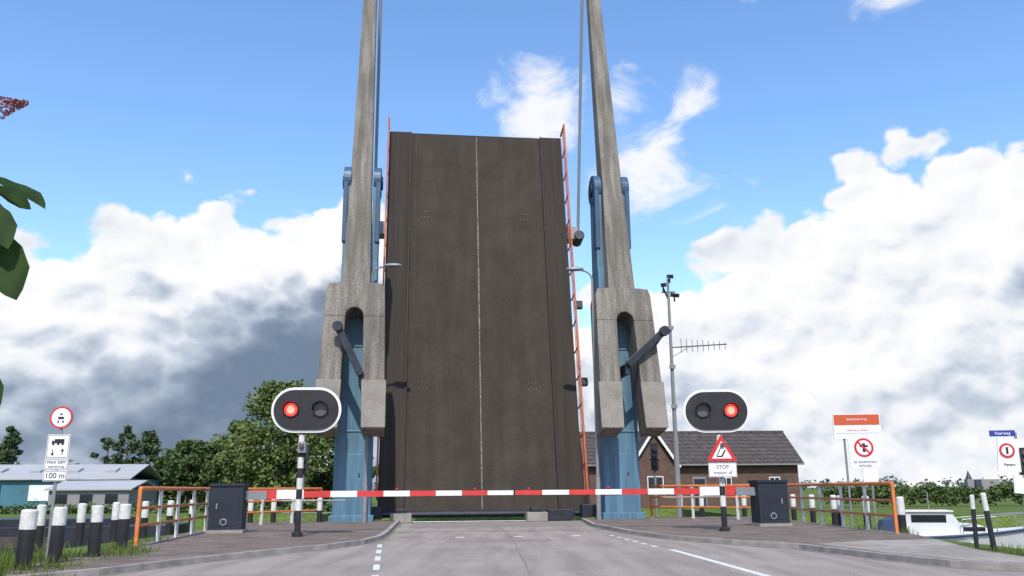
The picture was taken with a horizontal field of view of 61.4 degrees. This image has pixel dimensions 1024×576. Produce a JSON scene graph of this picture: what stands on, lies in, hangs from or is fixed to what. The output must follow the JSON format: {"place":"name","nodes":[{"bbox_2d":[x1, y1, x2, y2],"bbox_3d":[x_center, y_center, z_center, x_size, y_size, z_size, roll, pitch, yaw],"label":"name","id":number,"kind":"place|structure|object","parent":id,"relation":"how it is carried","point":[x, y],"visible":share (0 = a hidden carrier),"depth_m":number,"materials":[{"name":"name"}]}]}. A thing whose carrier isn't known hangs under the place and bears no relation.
{"place":"outdoors","nodes":[
{"label":"outdoors","id":0,"kind":"place"},
{"bbox_2d":[5,520,394,575],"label":"pavement","id":1,"kind":"structure","parent":0,"point":[266,535],"depth_m":24.77,"materials":[{"name":"grey concrete"}]},
{"bbox_2d":[14,509,38,569],"bbox_3d":[-9.105,4.912,16.116,0.294,1.500,0.294,1,-12,0],"label":"bollard","id":2,"kind":"object","parent":1,"relation":"on","point":[26,534],"visible":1,"depth_m":16.07,"materials":[{"name":"black paint"}]},
{"bbox_2d":[47,507,67,563],"bbox_3d":[-9.302,5.248,17.591,0.264,1.520,0.264,1,-14,0],"label":"bollard","id":3,"kind":"object","parent":1,"relation":"on","point":[57,533],"visible":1,"depth_m":17.56,"materials":[{"name":"black paint"}]},
{"bbox_2d":[43,406,72,561],"bbox_3d":[-9.630,4.207,18.149,0.480,3.405,0.103,0,-13,-4],"label":"traffic sign","id":4,"kind":"object","parent":1,"relation":"on","point":[58,446],"visible":1,"depth_m":18.27,"materials":[{"name":"metal"}]},
{"bbox_2d":[87,505,103,556],"bbox_3d":[-9.312,5.635,19.247,0.264,1.520,0.264,-1,-14,0],"label":"bollard","id":5,"kind":"object","parent":1,"relation":"on","point":[95,529],"visible":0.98,"depth_m":19.21,"materials":[{"name":"black paint"}]},
{"bbox_2d":[115,504,131,548],"bbox_3d":[-9.699,6.160,21.483,0.274,1.520,0.274,0,-14,0],"label":"bollard","id":6,"kind":"object","parent":1,"relation":"on","point":[123,523],"visible":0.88,"depth_m":21.45,"materials":[{"name":"black paint"}]},
{"bbox_2d":[134,486,322,546],"bbox_3d":[-10.549,8.037,31.330,2.654,1.557,17.761,-1,-13,3],"label":"railing","id":7,"kind":"object","parent":1,"relation":"on","point":[160,506],"visible":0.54,"depth_m":26.97,"materials":[{"name":"metal"}]},
{"bbox_2d":[247,500,253,522],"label":"bollard","id":8,"kind":"object","parent":1,"relation":"on","point":[250,509],"visible":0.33,"depth_m":39.24,"materials":[{"name":"black paint"}]},
{"bbox_2d":[270,499,276,522],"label":"bollard","id":9,"kind":"object","parent":1,"relation":"on","point":[273,515],"visible":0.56,"depth_m":39.24,"materials":[{"name":"black paint"}]},
{"bbox_2d":[271,387,341,536],"bbox_3d":[-6.571,5.462,27.235,2.220,4.650,0.650,0,-13,-3],"label":"traffic light","id":10,"kind":"object","parent":1,"relation":"on","point":[301,410],"visible":0.99,"depth_m":27.50,"materials":[{"name":"black paint"}]},
{"bbox_2d":[317,498,322,521],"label":"bollard","id":11,"kind":"object","parent":1,"relation":"on","point":[319,510],"visible":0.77,"depth_m":39.25,"materials":[{"name":"black paint"}]},
{"bbox_2d":[205,483,512,533],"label":"barrier gate","id":12,"kind":"structure","parent":1,"relation":"on","point":[227,513],"depth_m":30.09,"materials":[{"name":"metal"}]},
{"bbox_2d":[362,263,401,521],"bbox_3d":[-6.055,4.739,40.289,1.540,12.190,0.340,0,-13,0],"label":"street lamp","id":13,"kind":"object","parent":1,"relation":"on","point":[365,479],"visible":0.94,"depth_m":39.41,"materials":[{"name":"grey metal"}]},
{"bbox_2d":[0,487,1023,573],"bbox_3d":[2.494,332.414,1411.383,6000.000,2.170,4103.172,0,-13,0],"label":"ground","id":14,"kind":"structure","parent":0,"point":[1009,505],"depth_m":58.40,"materials":[{"name":"green plant"}]},
{"bbox_2d":[0,425,24,464],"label":"spruce tree","id":15,"kind":"object","parent":14,"relation":"on","point":[12,440],"visible":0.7,"depth_m":107.97,"materials":[{"name":"green plant"}]},
{"bbox_2d":[0,96,45,404],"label":"chestnut tree","id":16,"kind":"object","parent":14,"relation":"on","point":[14,267],"visible":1,"depth_m":2.70,"materials":[{"name":"green plant"}]},
{"bbox_2d":[0,464,162,509],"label":"industrial shed","id":17,"kind":"structure","parent":14,"relation":"on","point":[23,484],"depth_m":85.85,"materials":[{"name":"grey metal"}]},
{"bbox_2d":[0,485,52,500],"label":"doors","id":18,"kind":"structure","parent":17,"relation":"in","point":[35,491],"depth_m":84.37,"materials":[{"name":"white metal"}]},
{"bbox_2d":[44,480,156,509],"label":"industrial shed","id":19,"kind":"structure","parent":14,"relation":"on","point":[101,492],"depth_m":78.07,"materials":[{"name":"corrugated sheet metal"},{"name":"painted metal"},{"name":"glass"}]},
{"bbox_2d":[55,494,117,503],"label":"windows","id":20,"kind":"structure","parent":19,"relation":"in","point":[84,498],"depth_m":77.73,"materials":[{"name":"black glass"}]},
{"bbox_2d":[89,437,122,463],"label":"poplar tree","id":21,"kind":"object","parent":14,"relation":"on","point":[107,442],"visible":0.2,"depth_m":109.74,"materials":[{"name":"green plant"}]},
{"bbox_2d":[108,425,144,463],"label":"poplar tree","id":22,"kind":"object","parent":14,"relation":"on","point":[132,447],"visible":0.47,"depth_m":108.13,"materials":[{"name":"green plant"}]},
{"bbox_2d":[134,430,165,486],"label":"poplar tree","id":23,"kind":"object","parent":14,"relation":"on","point":[148,445],"visible":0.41,"depth_m":105.84,"materials":[{"name":"green plant"}]},
{"bbox_2d":[0,498,331,513],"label":"shrub row","id":24,"kind":"object","parent":14,"relation":"on","point":[72,509],"visible":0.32,"depth_m":64.71,"materials":[{"name":"green plant"}]},
{"bbox_2d":[152,448,184,504],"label":"broadleaf tree","id":25,"kind":"object","parent":14,"relation":"on","point":[159,466],"visible":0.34,"depth_m":101.20,"materials":[{"name":"green plant"}]},
{"bbox_2d":[158,439,221,503],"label":"broadleaf tree","id":26,"kind":"object","parent":14,"relation":"on","point":[181,466],"visible":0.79,"depth_m":100.29,"materials":[{"name":"green plant"}]},
{"bbox_2d":[69,459,330,503],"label":"tree line","id":27,"kind":"object","parent":14,"relation":"on","point":[184,497],"visible":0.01,"depth_m":113.88,"materials":[{"name":"green plant"}]},
{"bbox_2d":[14,520,401,575],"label":"kerb","id":28,"kind":"structure","parent":14,"relation":"on","point":[145,566],"depth_m":19.14,"materials":[{"name":"concrete"}]},
{"bbox_2d":[184,441,233,502],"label":"broadleaf tree","id":29,"kind":"object","parent":14,"relation":"on","point":[206,472],"visible":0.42,"depth_m":100.09,"materials":[{"name":"green plant"}]},
{"bbox_2d":[210,419,274,487],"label":"broadleaf tree","id":30,"kind":"object","parent":14,"relation":"on","point":[228,462],"visible":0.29,"depth_m":93.25,"materials":[{"name":"green plant"}]},
{"bbox_2d":[216,379,333,506],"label":"broadleaf tree","id":31,"kind":"object","parent":14,"relation":"on","point":[277,456],"visible":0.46,"depth_m":88.64,"materials":[{"name":"green plant"}]},
{"bbox_2d":[290,433,334,503],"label":"broadleaf tree","id":32,"kind":"object","parent":14,"relation":"on","point":[321,479],"visible":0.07,"depth_m":94.77,"materials":[{"name":"green plant"}]},
{"bbox_2d":[325,443,378,490],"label":"broadleaf tree","id":33,"kind":"object","parent":14,"relation":"on","point":[329,457],"visible":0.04,"depth_m":96.78,"materials":[{"name":"green plant"}]},
{"bbox_2d":[283,0,669,522],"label":"drawbridge","id":34,"kind":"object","parent":14,"relation":"on","point":[447,359],"visible":0.96,"depth_m":44.98,"materials":[{"name":"metal"}]},
{"bbox_2d":[0,524,1023,575],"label":"grass tufts","id":35,"kind":"object","parent":14,"relation":"on","point":[6,559],"visible":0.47,"depth_m":19.08,"materials":[{"name":"green plant"}]},
{"bbox_2d":[566,267,600,519],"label":"street lamp","id":36,"kind":"object","parent":14,"relation":"on","point":[598,502],"visible":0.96,"depth_m":40.72,"materials":[{"name":"grey metal"}]},
{"bbox_2d":[580,437,800,507],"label":"walls","id":37,"kind":"structure","parent":14,"relation":"on","point":[746,473],"depth_m":70.10,"materials":[{"name":"brick"}]},
{"bbox_2d":[579,430,804,466],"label":"roof","id":38,"kind":"structure","parent":37,"relation":"on","point":[756,448],"depth_m":72.55,"materials":[{"name":"tile"}]},
{"bbox_2d":[647,457,779,505],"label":"windows and door","id":39,"kind":"structure","parent":37,"relation":"attached to","point":[696,480],"depth_m":69.84,"materials":[{"name":"white paint"}]},
{"bbox_2d":[372,475,1013,490],"bbox_3d":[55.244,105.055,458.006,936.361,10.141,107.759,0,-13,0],"label":"tree line","id":40,"kind":"object","parent":14,"relation":"on","point":[947,483],"visible":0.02,"depth_m":444.27,"materials":[{"name":"green plant"}]},
{"bbox_2d":[580,518,1023,571],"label":"kerb","id":41,"kind":"structure","parent":14,"relation":"on","point":[976,565],"depth_m":19.73,"materials":[{"name":"concrete"}]},
{"bbox_2d":[836,495,844,525],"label":"bollard","id":42,"kind":"object","parent":14,"relation":"on","point":[839,514],"visible":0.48,"depth_m":32.64,"materials":[{"name":"black paint"}]},
{"bbox_2d":[861,496,871,528],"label":"bollard","id":43,"kind":"object","parent":14,"relation":"on","point":[868,512],"visible":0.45,"depth_m":30.11,"materials":[{"name":"black paint"}]},
{"bbox_2d":[821,481,1022,506],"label":"hedge","id":44,"kind":"object","parent":14,"relation":"on","point":[940,495],"visible":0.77,"depth_m":67.08,"materials":[{"name":"green plant"}]},
{"bbox_2d":[969,495,978,548],"bbox_3d":[10.810,5.551,20.149,0.101,1.400,0.102,1,-13,0],"label":"delineator post","id":45,"kind":"object","parent":14,"relation":"on","point":[974,521],"visible":0.89,"depth_m":20.14,"materials":[{"name":"black paint"}]},
{"bbox_2d":[964,470,999,488],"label":"church","id":46,"kind":"structure","parent":14,"relation":"on","point":[973,483],"depth_m":385.32,"materials":[{"name":"grey stone"}]},
{"bbox_2d":[980,493,996,551],"bbox_3d":[10.998,5.460,19.869,0.122,1.450,0.122,-4,-14,-1],"label":"delineator post","id":47,"kind":"object","parent":14,"relation":"on","point":[988,519],"visible":0.9,"depth_m":19.85,"materials":[{"name":"black paint"}]},
{"bbox_2d":[989,430,1023,504],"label":"street sign","id":48,"kind":"object","parent":14,"relation":"on","point":[1010,455],"visible":1,"depth_m":20.08,"materials":[{"name":"white metal"}]},
{"bbox_2d":[0,0,1023,490],"label":"sky","id":49,"kind":"structure","parent":0,"point":[830,193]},
{"bbox_2d":[108,521,1023,575],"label":"road","id":50,"kind":"structure","parent":0,"point":[408,551],"depth_m":18.70,"materials":[{"name":"grey asphalt"}]},
{"bbox_2d":[409,522,584,575],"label":"road repair patch","id":51,"kind":"object","parent":50,"relation":"on","point":[441,525],"visible":1,"depth_m":36.53,"materials":[{"name":"grey asphalt"}]},
{"bbox_2d":[371,535,769,575],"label":"road marking","id":52,"kind":"object","parent":50,"relation":"on","point":[377,567],"visible":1,"depth_m":18.54,"materials":[{"name":"white paint"}]},
{"bbox_2d":[586,516,1023,563],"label":"pavement","id":53,"kind":"structure","parent":0,"point":[811,533],"depth_m":28.23,"materials":[{"name":"grey concrete"}]},
{"bbox_2d":[515,480,792,526],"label":"barrier gate","id":54,"kind":"structure","parent":53,"relation":"on","point":[769,503],"depth_m":31.81,"materials":[{"name":"metal"}]},
{"bbox_2d":[661,274,726,516],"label":"camera mast","id":55,"kind":"object","parent":53,"relation":"on","point":[672,367],"visible":0.94,"depth_m":43.51,"materials":[{"name":"grey metal"}]},
{"bbox_2d":[683,389,749,530],"bbox_3d":[6.895,5.702,28.692,2.220,4.650,0.650,-1,-13,3],"label":"traffic light","id":56,"kind":"object","parent":53,"relation":"on","point":[718,411],"visible":0.97,"depth_m":28.98,"materials":[{"name":"black paint"}]},
{"bbox_2d":[707,435,736,481],"bbox_3d":[6.975,5.663,28.722,1.000,1.537,0.222,-1,-13,2],"label":"warning sign","id":57,"kind":"object","parent":56,"relation":"attached to","point":[721,454],"visible":1,"depth_m":28.59,"materials":[{"name":"metal"}]},
{"bbox_2d":[649,481,901,533],"bbox_3d":[10.788,8.607,34.455,3.657,1.557,17.265,3,-14,-16],"label":"railing","id":58,"kind":"object","parent":53,"relation":"on","point":[865,499],"visible":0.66,"depth_m":32.42,"materials":[{"name":"orange metal"}]},
{"bbox_2d":[832,414,881,529],"bbox_3d":[12.273,6.514,30.320,1.620,4.130,0.164,-2,-13,6],"label":"information board","id":59,"kind":"object","parent":53,"relation":"on","point":[861,433],"visible":1,"depth_m":30.50,"materials":[{"name":"metal"}]},
{"bbox_2d":[818,539,1023,562],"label":"pavement","id":60,"kind":"structure","parent":0,"point":[935,548],"depth_m":19.40,"materials":[{"name":"concrete"}]},
{"label":"water","id":61,"kind":"structure","parent":0,"visible":0},
{"bbox_2d":[0,528,47,550],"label":"mooring jetty","id":62,"kind":"object","parent":61,"relation":"in","point":[11,540],"visible":0.13,"depth_m":25.90,"materials":[{"name":"grey wood"}]},
{"bbox_2d":[33,504,46,551],"bbox_3d":[-12.944,7.575,23.413,0.245,3.290,0.239,0,-13,0],"label":"bollard","id":63,"kind":"object","parent":61,"relation":"in","point":[41,520],"visible":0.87,"depth_m":23.58,"materials":[{"name":"black paint"}]},
{"bbox_2d":[74,503,86,546],"bbox_3d":[-12.940,8.098,25.652,0.245,3.290,0.239,0,-13,0],"label":"bollard","id":64,"kind":"object","parent":61,"relation":"in","point":[80,524],"visible":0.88,"depth_m":25.80,"materials":[{"name":"black paint"}]},
{"bbox_2d":[0,516,194,552],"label":"moored barge","id":65,"kind":"object","parent":61,"relation":"on","point":[9,527],"visible":0.13,"depth_m":37.39,"materials":[{"name":"metal"}]},
{"bbox_2d":[109,502,120,542],"bbox_3d":[-12.936,8.621,27.892,0.245,3.290,0.239,0,-13,0],"label":"bollard","id":66,"kind":"object","parent":61,"relation":"in","point":[114,519],"visible":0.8,"depth_m":28.03,"materials":[{"name":"black paint"}]},
{"bbox_2d":[139,501,149,538],"bbox_3d":[-12.932,9.145,30.132,0.245,3.290,0.239,0,-13,0],"label":"bollard","id":67,"kind":"object","parent":61,"relation":"in","point":[144,519],"visible":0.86,"depth_m":30.27,"materials":[{"name":"black paint"}]},
{"bbox_2d":[165,500,174,534],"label":"bollard","id":68,"kind":"object","parent":61,"relation":"in","point":[170,514],"visible":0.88,"depth_m":32.52,"materials":[{"name":"black paint"}]},
{"bbox_2d":[188,500,195,531],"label":"bollard","id":69,"kind":"object","parent":61,"relation":"in","point":[190,509],"visible":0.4,"depth_m":34.76,"materials":[{"name":"black paint"}]},
{"bbox_2d":[301,446,308,520],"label":"vessel signal","id":70,"kind":"object","parent":61,"relation":"in","point":[305,467],"visible":0.27,"depth_m":45.13,"materials":[{"name":"grey paint"}]},
{"bbox_2d":[650,443,658,516],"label":"vessel signal","id":71,"kind":"object","parent":61,"relation":"in","point":[654,456],"visible":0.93,"depth_m":44.46,"materials":[{"name":"grey paint"}]},
{"bbox_2d":[699,498,704,516],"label":"bollard","id":72,"kind":"object","parent":61,"relation":"in","point":[701,503],"visible":0.14,"depth_m":42.54,"materials":[{"name":"black paint"}]},
{"bbox_2d":[741,495,746,516],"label":"bollard","id":73,"kind":"object","parent":61,"relation":"in","point":[744,504],"visible":0.38,"depth_m":42.55,"materials":[{"name":"black paint"}]},
{"bbox_2d":[790,494,796,520],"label":"bollard","id":74,"kind":"object","parent":61,"relation":"in","point":[793,505],"visible":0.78,"depth_m":39.83,"materials":[{"name":"black paint"}]},
{"bbox_2d":[808,495,815,522],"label":"bollard","id":75,"kind":"object","parent":61,"relation":"in","point":[812,513],"visible":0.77,"depth_m":37.29,"materials":[{"name":"black paint"}]},
{"bbox_2d":[830,495,837,524],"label":"bollard","id":76,"kind":"object","parent":61,"relation":"in","point":[833,504],"visible":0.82,"depth_m":34.76,"materials":[{"name":"black paint"}]},
{"bbox_2d":[896,497,906,532],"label":"bollard","id":77,"kind":"object","parent":61,"relation":"in","point":[900,507],"visible":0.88,"depth_m":27.29,"materials":[{"name":"black paint"}]},
{"bbox_2d":[877,492,1023,548],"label":"motorboat","id":78,"kind":"object","parent":61,"relation":"on","point":[941,524],"visible":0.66,"depth_m":30.64,"materials":[{"name":"plastic"}]}
]}

